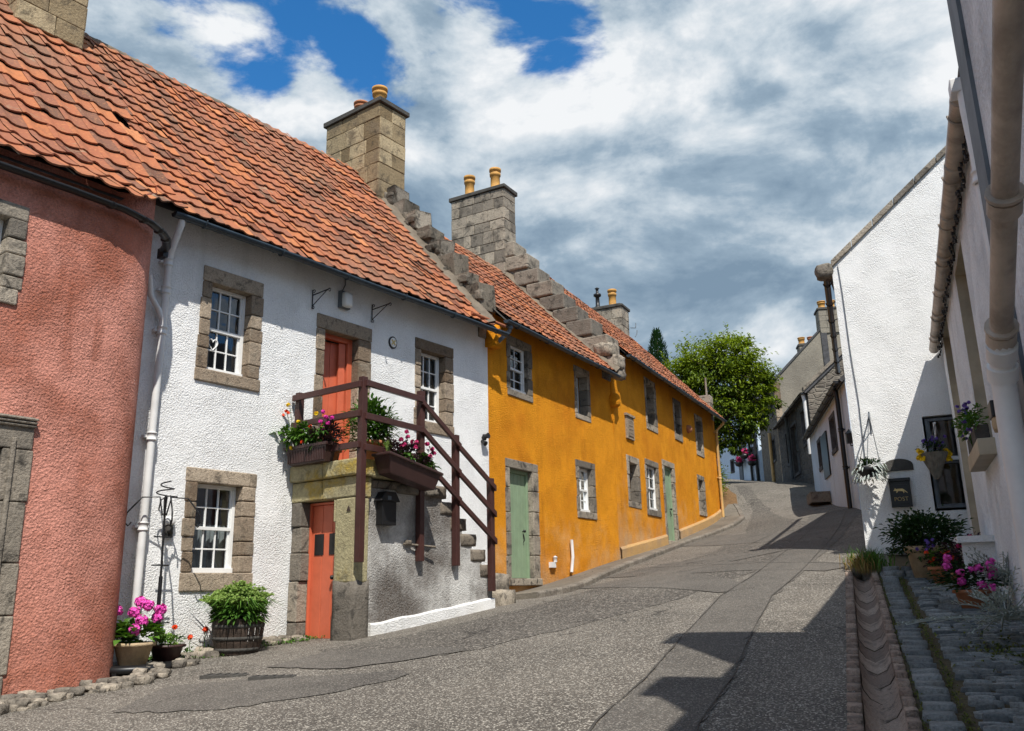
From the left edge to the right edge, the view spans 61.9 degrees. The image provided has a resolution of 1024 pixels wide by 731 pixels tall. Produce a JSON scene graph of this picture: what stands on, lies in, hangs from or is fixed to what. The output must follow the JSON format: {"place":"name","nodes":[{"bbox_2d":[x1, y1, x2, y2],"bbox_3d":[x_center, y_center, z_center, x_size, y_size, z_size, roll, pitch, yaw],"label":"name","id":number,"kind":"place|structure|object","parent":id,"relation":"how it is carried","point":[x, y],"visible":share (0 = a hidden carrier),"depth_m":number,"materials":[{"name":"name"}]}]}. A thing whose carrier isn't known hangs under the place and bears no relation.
{"place":"outdoors","nodes":[
{"label":"outdoors","id":0,"kind":"place"},
{"bbox_2d":[0,479,888,730],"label":"road","id":1,"kind":"structure","parent":0,"point":[791,671],"depth_m":6.76,"materials":[{"name":"grey asphalt"}]},
{"bbox_2d":[110,660,171,676],"bbox_3d":[-3.847,3.081,8.661,0.860,0.110,0.860,-1,-15,0],"label":"cast iron tray","id":2,"kind":"object","parent":1,"relation":"on","point":[115,669],"visible":0.28,"depth_m":8.31,"materials":[{"name":"black metal"}]},
{"bbox_2d":[113,595,166,665],"bbox_3d":[-3.799,2.661,8.594,0.591,0.665,0.562,-1,-15,0],"label":"plant pot","id":3,"kind":"object","parent":2,"relation":"on","point":[129,651],"visible":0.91,"depth_m":8.52,"materials":[{"name":"stone"}]},
{"bbox_2d":[150,625,189,660],"bbox_3d":[-3.619,2.923,8.990,0.451,0.373,0.469,-1,-15,0],"label":"plant pot","id":4,"kind":"object","parent":2,"relation":"on","point":[163,651],"visible":0.86,"depth_m":8.87,"materials":[{"name":"brown ceramic"}]},
{"bbox_2d":[0,634,309,715],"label":"rubble edging","id":5,"kind":"object","parent":1,"relation":"on","point":[23,700],"visible":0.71,"depth_m":7.71,"materials":[{"name":"stone"}]},
{"bbox_2d":[126,481,201,660],"bbox_3d":[-3.795,2.230,9.191,0.584,1.981,0.582,-4,-15,11],"label":"plant stand","id":6,"kind":"object","parent":1,"relation":"on","point":[164,513],"visible":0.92,"depth_m":9.27,"materials":[{"name":"black metal"}]},
{"bbox_2d":[183,634,192,651],"bbox_3d":[-3.597,3.104,9.404,0.160,0.275,0.271,2,-15,-11],"label":"poppy","id":7,"kind":"object","parent":1,"relation":"on","point":[189,636],"visible":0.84,"depth_m":9.42,"materials":[{"name":"orange plant"}]},
{"bbox_2d":[202,626,208,647],"bbox_3d":[-3.454,3.112,9.600,0.211,0.355,0.166,-13,-19,38],"label":"poppy","id":8,"kind":"object","parent":1,"relation":"on","point":[205,629],"visible":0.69,"depth_m":9.61,"materials":[{"name":"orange plant"}]},
{"bbox_2d":[148,635,324,660],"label":"weeds","id":9,"kind":"object","parent":1,"relation":"on","point":[286,641],"visible":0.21,"depth_m":10.17,"materials":[{"name":"green plant"}]},
{"bbox_2d":[192,580,290,654],"bbox_3d":[-3.062,2.828,9.614,1.115,0.798,1.200,6,-16,-26],"label":"half barrel","id":10,"kind":"object","parent":1,"relation":"on","point":[237,608],"visible":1,"depth_m":9.40,"materials":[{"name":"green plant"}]},
{"bbox_2d":[199,672,296,680],"bbox_3d":[-2.390,2.846,7.767,1.062,0.073,0.395,-9,-17,28],"label":"drain cover","id":11,"kind":"object","parent":1,"relation":"on","point":[227,675],"visible":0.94,"depth_m":7.80,"materials":[{"name":"metal"}]},
{"bbox_2d":[286,457,494,640],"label":"external staircase","id":12,"kind":"structure","parent":1,"relation":"on","point":[387,585],"depth_m":10.86,"materials":[{"name":"stone"}]},
{"bbox_2d":[273,403,346,466],"bbox_3d":[-2.552,0.847,10.974,1.159,0.835,0.505,-8,-16,25],"label":"planter","id":13,"kind":"object","parent":12,"relation":"on","point":[314,449],"visible":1,"depth_m":10.82,"materials":[{"name":"brown plastic"}]},
{"bbox_2d":[309,504,334,638],"bbox_3d":[-2.350,2.575,10.722,0.561,1.636,0.115,-12,-18,35],"label":"door","id":14,"kind":"structure","parent":12,"relation":"in","point":[322,576],"depth_m":10.77,"materials":[{"name":"red paint"}]},
{"bbox_2d":[332,438,341,460],"bbox_3d":[-2.391,1.130,11.257,0.317,0.424,0.360,-1,-15,0],"label":"plant pot","id":15,"kind":"object","parent":12,"relation":"on","point":[336,455],"visible":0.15,"depth_m":11.21,"materials":[{"name":"ceramic"}]},
{"bbox_2d":[338,392,401,459],"bbox_3d":[-1.844,0.832,11.199,0.900,0.949,0.790,-1,-15,0],"label":"potted plant","id":16,"kind":"object","parent":12,"relation":"on","point":[374,404],"visible":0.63,"depth_m":11.07,"materials":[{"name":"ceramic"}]},
{"bbox_2d":[374,491,399,525],"bbox_3d":[-1.591,1.821,10.860,0.144,0.419,0.345,-12,-18,35],"label":"letter box","id":17,"kind":"object","parent":12,"relation":"attached to","point":[386,501],"visible":1,"depth_m":10.80,"materials":[{"name":"black metal"}]},
{"bbox_2d":[291,376,497,590],"bbox_3d":[-1.512,1.756,11.792,1.341,2.690,2.862,-12,-18,35],"label":"handrail","id":18,"kind":"object","parent":12,"relation":"attached to","point":[361,413],"visible":0.9,"depth_m":11.34,"materials":[{"name":"brown paint"}]},
{"bbox_2d":[371,429,443,490],"bbox_3d":[-1.316,1.208,10.960,0.366,0.736,1.006,-12,-18,35],"label":"planter","id":19,"kind":"object","parent":18,"relation":"hanging from","point":[400,466],"visible":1,"depth_m":10.83,"materials":[{"name":"brown plastic"}]},
{"bbox_2d":[114,485,860,730],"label":"road patches","id":20,"kind":"object","parent":1,"relation":"on","point":[681,687],"visible":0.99,"depth_m":9.05,"materials":[{"name":"grey asphalt"}]},
{"bbox_2d":[492,573,515,605],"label":"stone block","id":21,"kind":"structure","parent":1,"relation":"on","point":[503,594],"depth_m":12.67,"materials":[{"name":"beige stone"}]},
{"bbox_2d":[588,512,845,730],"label":"tar seams","id":22,"kind":"object","parent":1,"relation":"on","point":[604,712],"visible":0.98,"depth_m":7.34,"materials":[{"name":"black asphalt"}]},
{"bbox_2d":[722,486,737,508],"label":"verge","id":23,"kind":"structure","parent":1,"relation":"on","point":[730,497],"depth_m":30.28,"materials":[{"name":"beige soil"}]},
{"bbox_2d":[717,461,730,496],"bbox_3d":[7.224,4.256,30.701,1.321,1.814,2.042,-1,-15,0],"label":"shrub","id":24,"kind":"object","parent":23,"relation":"on","point":[724,476],"visible":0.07,"depth_m":30.42,"materials":[{"name":"green plant"}]},
{"bbox_2d":[845,570,922,730],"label":"drainage channel","id":25,"kind":"object","parent":1,"relation":"on","point":[881,698],"visible":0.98,"depth_m":6.34,"materials":[{"name":"stone"}]},
{"bbox_2d":[842,551,882,580],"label":"edging stones","id":26,"kind":"object","parent":25,"relation":"on","point":[865,576],"visible":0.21,"depth_m":11.33,"materials":[{"name":"grey stone"}]},
{"bbox_2d":[85,0,957,401],"label":"sky","id":27,"kind":"structure","parent":0,"point":[698,162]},
{"bbox_2d":[516,504,739,599],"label":"pavement","id":28,"kind":"structure","parent":0,"point":[731,513],"depth_m":17.67,"materials":[{"name":"beige concrete"}]},
{"bbox_2d":[878,554,1023,730],"bbox_3d":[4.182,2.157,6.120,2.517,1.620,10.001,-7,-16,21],"label":"sett paving","id":29,"kind":"structure","parent":0,"point":[939,711],"depth_m":6.25,"materials":[{"name":"grey stone"}]},
{"bbox_2d":[834,552,883,573],"bbox_3d":[4.663,2.609,11.309,0.671,0.381,0.968,-1,-15,0],"label":"grass tuft","id":30,"kind":"object","parent":29,"relation":"on","point":[857,565],"visible":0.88,"depth_m":11.29,"materials":[{"name":"green plant"}]},
{"bbox_2d":[843,544,901,573],"bbox_3d":[4.790,2.606,11.444,0.885,0.458,1.036,-7,-16,20],"label":"grass tuft","id":31,"kind":"object","parent":29,"relation":"on","point":[881,565],"visible":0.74,"depth_m":11.31,"materials":[{"name":"green plant"}]},
{"bbox_2d":[885,546,953,555],"bbox_3d":[6.287,2.761,12.710,1.368,0.193,0.386,-7,-16,20],"label":"ivy","id":32,"kind":"object","parent":29,"relation":"on","point":[894,551],"visible":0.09,"depth_m":12.91,"materials":[{"name":"green plant"}]},
{"bbox_2d":[873,504,972,579],"bbox_3d":[5.128,2.199,10.614,1.117,0.933,1.011,-4,-15,12],"label":"plant pot","id":33,"kind":"object","parent":29,"relation":"on","point":[909,530],"visible":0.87,"depth_m":10.50,"materials":[{"name":"stone"}]},
{"bbox_2d":[911,538,960,584],"bbox_3d":[5.040,2.301,9.960,0.634,0.568,0.569,-1,-15,0],"label":"plant pot","id":34,"kind":"object","parent":29,"relation":"on","point":[932,562],"visible":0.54,"depth_m":9.93,"materials":[{"name":"plant"}]},
{"bbox_2d":[880,577,1022,730],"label":"moss","id":35,"kind":"object","parent":29,"relation":"on","point":[936,655],"visible":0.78,"depth_m":6.32,"materials":[{"name":"green plant"}]},
{"bbox_2d":[928,531,986,587],"bbox_3d":[5.101,2.237,9.630,0.618,0.713,0.674,5,-16,-21],"label":"plant pot","id":36,"kind":"object","parent":29,"relation":"on","point":[958,546],"visible":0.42,"depth_m":9.66,"materials":[{"name":"plant"}]},
{"bbox_2d":[897,565,1023,634],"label":"silver plant","id":37,"kind":"object","parent":29,"relation":"on","point":[1014,614],"visible":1,"depth_m":6.61,"materials":[{"name":"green plant"}]},
{"bbox_2d":[927,553,1008,608],"bbox_3d":[4.465,2.112,8.335,0.661,0.550,0.556,-1,-15,0],"label":"plant pot","id":38,"kind":"object","parent":29,"relation":"on","point":[961,575],"visible":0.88,"depth_m":8.29,"materials":[{"name":"ceramic"}]},
{"bbox_2d":[920,546,1014,591],"bbox_3d":[4.768,2.001,8.399,1.383,0.548,1.088,-9,-17,28],"label":"flowering plant","id":39,"kind":"object","parent":38,"relation":"in","point":[999,570],"visible":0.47,"depth_m":8.29,"materials":[{"name":"pink plant"}]},
{"bbox_2d":[920,625,1023,671],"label":"ground cover","id":40,"kind":"object","parent":29,"relation":"on","point":[997,647],"visible":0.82,"depth_m":6.51,"materials":[{"name":"plant"}]},
{"bbox_2d":[947,0,1023,583],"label":"house","id":41,"kind":"structure","parent":29,"relation":"on","point":[988,36],"depth_m":3.68,"materials":[{"name":"paint"}]},
{"bbox_3d":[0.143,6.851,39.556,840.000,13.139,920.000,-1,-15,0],"label":"ground","id":42,"kind":"structure","parent":0,"visible":0},
{"bbox_2d":[0,0,187,695],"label":"house","id":43,"kind":"structure","parent":42,"relation":"on","point":[78,224],"depth_m":8.28,"materials":[{"name":"paint"}]},
{"bbox_2d":[0,220,3,243],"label":"window","id":44,"kind":"structure","parent":43,"relation":"in","point":[1,221],"depth_m":8.03,"materials":[{"name":"white paint"}]},
{"bbox_2d":[56,32,509,661],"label":"house","id":45,"kind":"structure","parent":42,"relation":"on","point":[268,228],"depth_m":11.78,"materials":[{"name":"white paint"}]},
{"bbox_2d":[165,516,175,537],"bbox_3d":[-3.878,1.827,9.646,0.086,0.248,0.130,-12,-18,35],"label":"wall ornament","id":46,"kind":"object","parent":45,"relation":"attached to","point":[168,529],"depth_m":9.62,"materials":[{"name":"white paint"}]},
{"bbox_2d":[187,484,235,572],"bbox_3d":[-3.659,1.970,10.288,0.178,1.038,0.628,-12,-18,35],"label":"window","id":47,"kind":"structure","parent":45,"relation":"in","point":[208,540],"depth_m":10.34,"materials":[{"name":"white paint"}]},
{"bbox_2d":[206,287,245,375],"bbox_3d":[-3.715,-0.411,10.905,0.178,1.118,0.588,-12,-18,35],"label":"window","id":48,"kind":"structure","parent":45,"relation":"in","point":[231,358],"depth_m":11.02,"materials":[{"name":"white paint"}]},
{"bbox_2d":[312,288,330,308],"bbox_3d":[-2.658,-0.955,11.890,0.393,0.290,0.018,-12,-18,35],"label":"hanging bracket","id":49,"kind":"object","parent":45,"relation":"attached to","point":[318,293],"visible":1,"depth_m":11.94,"materials":[{"name":"black metal"}]},
{"bbox_2d":[321,342,337,436],"bbox_3d":[-2.649,0.593,12.236,0.040,1.910,0.276,-15,-20,43],"label":"door","id":50,"kind":"structure","parent":45,"relation":"in","point":[330,356],"depth_m":12.34,"materials":[{"name":"red paint"}]},
{"bbox_2d":[335,343,344,459],"bbox_3d":[-2.488,0.610,12.313,0.040,1.910,0.111,-15,-20,43],"label":"door","id":51,"kind":"structure","parent":45,"relation":"in","point":[341,347],"depth_m":12.39,"materials":[{"name":"red paint"}]},
{"bbox_2d":[338,280,352,309],"bbox_3d":[-2.418,-1.084,12.463,0.151,0.520,0.190,-12,-18,35],"label":"wall light","id":52,"kind":"object","parent":45,"relation":"attached to","point":[345,300],"visible":0.94,"depth_m":12.37,"materials":[{"name":"white glass"}]},
{"bbox_2d":[371,302,391,322],"bbox_3d":[-1.959,-0.815,12.796,0.423,0.290,0.018,-12,-18,35],"label":"hanging bracket","id":53,"kind":"object","parent":45,"relation":"attached to","point":[385,305],"visible":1,"depth_m":12.85,"materials":[{"name":"black metal"}]},
{"bbox_2d":[388,336,396,348],"bbox_3d":[-1.834,-0.354,13.165,0.033,0.196,0.170,-12,-18,35],"label":"plaque","id":54,"kind":"object","parent":45,"relation":"attached to","point":[392,341],"visible":1,"depth_m":13.14,"materials":[{"name":"white metal"}]},
{"bbox_2d":[419,353,438,422],"bbox_3d":[-1.423,0.384,13.862,0.178,1.148,0.578,-12,-18,35],"label":"window","id":55,"kind":"structure","parent":45,"relation":"in","point":[429,389],"depth_m":14.01,"materials":[{"name":"white paint"}]},
{"bbox_2d":[481,433,489,445],"bbox_3d":[-0.464,1.260,14.510,0.160,0.226,0.121,-10,-17,31],"label":"security light","id":56,"kind":"object","parent":45,"relation":"attached to","point":[485,437],"visible":1,"depth_m":14.49,"materials":[{"name":"black metal"}]},
{"bbox_2d":[420,236,620,591],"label":"house","id":57,"kind":"structure","parent":42,"relation":"on","point":[551,454],"depth_m":16.66,"materials":[{"name":"paint"}]},
{"bbox_2d":[508,473,526,577],"bbox_3d":[0.094,2.865,15.314,0.113,1.846,0.686,-10,-17,29],"label":"door","id":58,"kind":"structure","parent":57,"relation":"in","point":[517,486],"depth_m":15.38,"materials":[{"name":"green paint"}]},
{"bbox_2d":[510,346,525,393],"bbox_3d":[0.049,0.087,16.059,0.100,0.878,0.658,-10,-17,29],"label":"window","id":59,"kind":"structure","parent":57,"relation":"in","point":[521,353],"depth_m":16.21,"materials":[{"name":"white paint"}]},
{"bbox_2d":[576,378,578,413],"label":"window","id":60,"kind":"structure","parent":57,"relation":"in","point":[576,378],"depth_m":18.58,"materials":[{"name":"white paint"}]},
{"bbox_2d":[579,468,589,511],"bbox_3d":[1.440,2.606,17.828,0.100,0.908,0.618,-10,-17,29],"label":"window","id":61,"kind":"structure","parent":57,"relation":"in","point":[583,480],"depth_m":17.97,"materials":[{"name":"white paint"}]},
{"bbox_2d":[449,167,726,578],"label":"house","id":62,"kind":"structure","parent":42,"relation":"on","point":[667,469],"depth_m":21.96,"materials":[{"name":"paint"}]},
{"bbox_2d":[647,466,657,510],"bbox_3d":[3.483,3.107,21.576,0.100,1.098,0.788,-8,-16,26],"label":"window","id":63,"kind":"structure","parent":62,"relation":"in","point":[649,468],"depth_m":21.80,"materials":[{"name":"white paint"}]},
{"bbox_2d":[664,470,672,540],"bbox_3d":[4.167,3.722,22.763,0.114,1.886,0.616,-8,-16,26],"label":"door","id":64,"kind":"structure","parent":62,"relation":"in","point":[669,519],"depth_m":22.86,"materials":[{"name":"green paint"}]},
{"bbox_2d":[532,503,744,597],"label":"kerb","id":65,"kind":"structure","parent":42,"relation":"on","point":[590,580],"depth_m":17.44,"materials":[{"name":"stone"}]},
{"bbox_2d":[647,327,674,372],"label":"conifer","id":66,"kind":"object","parent":42,"relation":"on","point":[658,344],"visible":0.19,"depth_m":41.69,"materials":[{"name":"green plant"}]},
{"bbox_2d":[660,322,787,457],"bbox_3d":[8.128,1.787,36.364,7.015,7.027,4.687,-9,-17,27],"label":"tree","id":67,"kind":"object","parent":42,"relation":"on","point":[717,364],"visible":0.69,"depth_m":35.18,"materials":[{"name":"green plant"}]},
{"bbox_2d":[717,375,775,480],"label":"house","id":68,"kind":"structure","parent":42,"relation":"on","point":[745,471],"depth_m":49.70,"materials":[{"name":"paint"}]},
{"bbox_2d":[733,456,744,466],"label":"hanging basket","id":69,"kind":"object","parent":68,"relation":"attached to","point":[739,462],"visible":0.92,"depth_m":49.70,"materials":[{"name":"pink metal"}]},
{"bbox_2d":[739,466,743,479],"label":"door","id":70,"kind":"structure","parent":68,"relation":"in","point":[741,472],"depth_m":50.20,"materials":[{"name":"grey wood"}]},
{"bbox_2d":[740,447,748,458],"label":"hanging basket","id":71,"kind":"object","parent":68,"relation":"attached to","point":[745,455],"visible":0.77,"depth_m":49.06,"materials":[{"name":"pink metal"}]},
{"bbox_2d":[747,454,756,465],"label":"hanging basket","id":72,"kind":"object","parent":68,"relation":"attached to","point":[752,458],"visible":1,"depth_m":48.12,"materials":[{"name":"pink metal"}]},
{"bbox_2d":[756,300,841,481],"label":"house","id":73,"kind":"structure","parent":42,"relation":"on","point":[809,360],"depth_m":40.20,"materials":[{"name":"paint"}]},
{"bbox_2d":[772,350,844,485],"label":"house","id":74,"kind":"structure","parent":42,"relation":"on","point":[791,425],"depth_m":33.36,"materials":[{"name":"stone"}]},
{"bbox_2d":[794,427,799,470],"bbox_3d":[11.786,3.413,34.950,0.100,1.986,1.362,-3,-15,8],"label":"window","id":75,"kind":"structure","parent":74,"relation":"in","point":[795,427],"depth_m":35.52,"materials":[{"name":"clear glass"}]},
{"bbox_2d":[802,374,860,509],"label":"house","id":76,"kind":"structure","parent":42,"relation":"on","point":[833,457],"depth_m":24.78,"materials":[{"name":"paint"}]},
{"bbox_2d":[820,431,831,479],"bbox_3d":[9.752,2.798,26.509,0.070,1.333,1.388,-5,-15,13],"label":"door","id":77,"kind":"structure","parent":76,"relation":"in","point":[823,439],"depth_m":26.29,"materials":[{"name":"wood"}]},
{"bbox_2d":[815,146,969,553],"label":"house","id":78,"kind":"structure","parent":42,"relation":"on","point":[879,275],"depth_m":13.81,"materials":[{"name":"paint"}]},
{"bbox_2d":[845,429,852,445],"bbox_3d":[8.358,1.778,21.084,0.220,0.435,0.203,-10,-17,31],"label":"wall lantern","id":79,"kind":"object","parent":78,"relation":"attached to","point":[849,438],"depth_m":21.03,"materials":[{"name":"black metal"}]},
{"bbox_2d":[868,412,871,432],"bbox_3d":[5.638,0.870,13.453,0.022,0.350,0.371,-8,-16,23],"label":"hanging bracket","id":80,"kind":"object","parent":78,"relation":"attached to","point":[869,421],"visible":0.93,"depth_m":13.53,"materials":[{"name":"metal"}]},
{"bbox_2d":[851,419,888,483],"bbox_3d":[5.503,1.303,13.252,0.574,1.086,0.544,-1,-15,0],"label":"hanging basket","id":81,"kind":"object","parent":80,"relation":"hanging from","point":[865,470],"visible":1,"depth_m":13.10,"materials":[{"name":"green metal"}]},
{"bbox_2d":[883,459,913,471],"bbox_3d":[6.016,1.547,13.298,0.425,0.183,0.029,-8,-16,23],"label":"house sign","id":82,"kind":"object","parent":78,"relation":"attached to","point":[898,464],"visible":0.81,"depth_m":13.28,"materials":[{"name":"stone"}]},
{"bbox_2d":[888,477,912,507],"bbox_3d":[5.988,1.958,13.151,0.317,0.439,0.129,-8,-16,23],"label":"post box","id":83,"kind":"object","parent":78,"relation":"attached to","point":[900,492],"visible":1,"depth_m":13.10,"materials":[{"name":"black metal"}]},
{"bbox_2d":[924,417,965,508],"bbox_3d":[6.874,1.460,13.028,0.878,1.388,0.100,-8,-16,23],"label":"window","id":84,"kind":"structure","parent":78,"relation":"in","point":[927,426],"depth_m":13.08,"materials":[{"name":"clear glass"}]},
{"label":"bracket","id":85,"kind":"object","parent":78,"relation":"attached to","visible":0},
{"bbox_2d":[915,425,952,478],"bbox_3d":[6.291,1.288,12.744,0.526,0.822,0.399,-1,-15,0],"label":"hanging basket","id":86,"kind":"object","parent":85,"relation":"hanging from","point":[934,461],"visible":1,"depth_m":12.65,"materials":[{"name":"wicker"}]},
{"bbox_2d":[929,68,1023,608],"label":"house","id":87,"kind":"structure","parent":42,"relation":"on","point":[959,317],"depth_m":8.80,"materials":[{"name":"beige paint"}]},
{"bbox_2d":[951,401,989,454],"bbox_3d":[4.755,0.594,8.812,0.357,0.535,1.148,-7,-16,20],"label":"window box","id":88,"kind":"object","parent":87,"relation":"on","point":[967,421],"visible":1,"depth_m":8.60,"materials":[{"name":"plant"}]},
{"bbox_2d":[987,400,997,432],"bbox_3d":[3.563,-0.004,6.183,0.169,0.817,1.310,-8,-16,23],"label":"wall lamp","id":89,"kind":"object","parent":87,"relation":"attached to","point":[991,412],"visible":0.27,"depth_m":6.56,"materials":[{"name":"black metal"}]}
]}

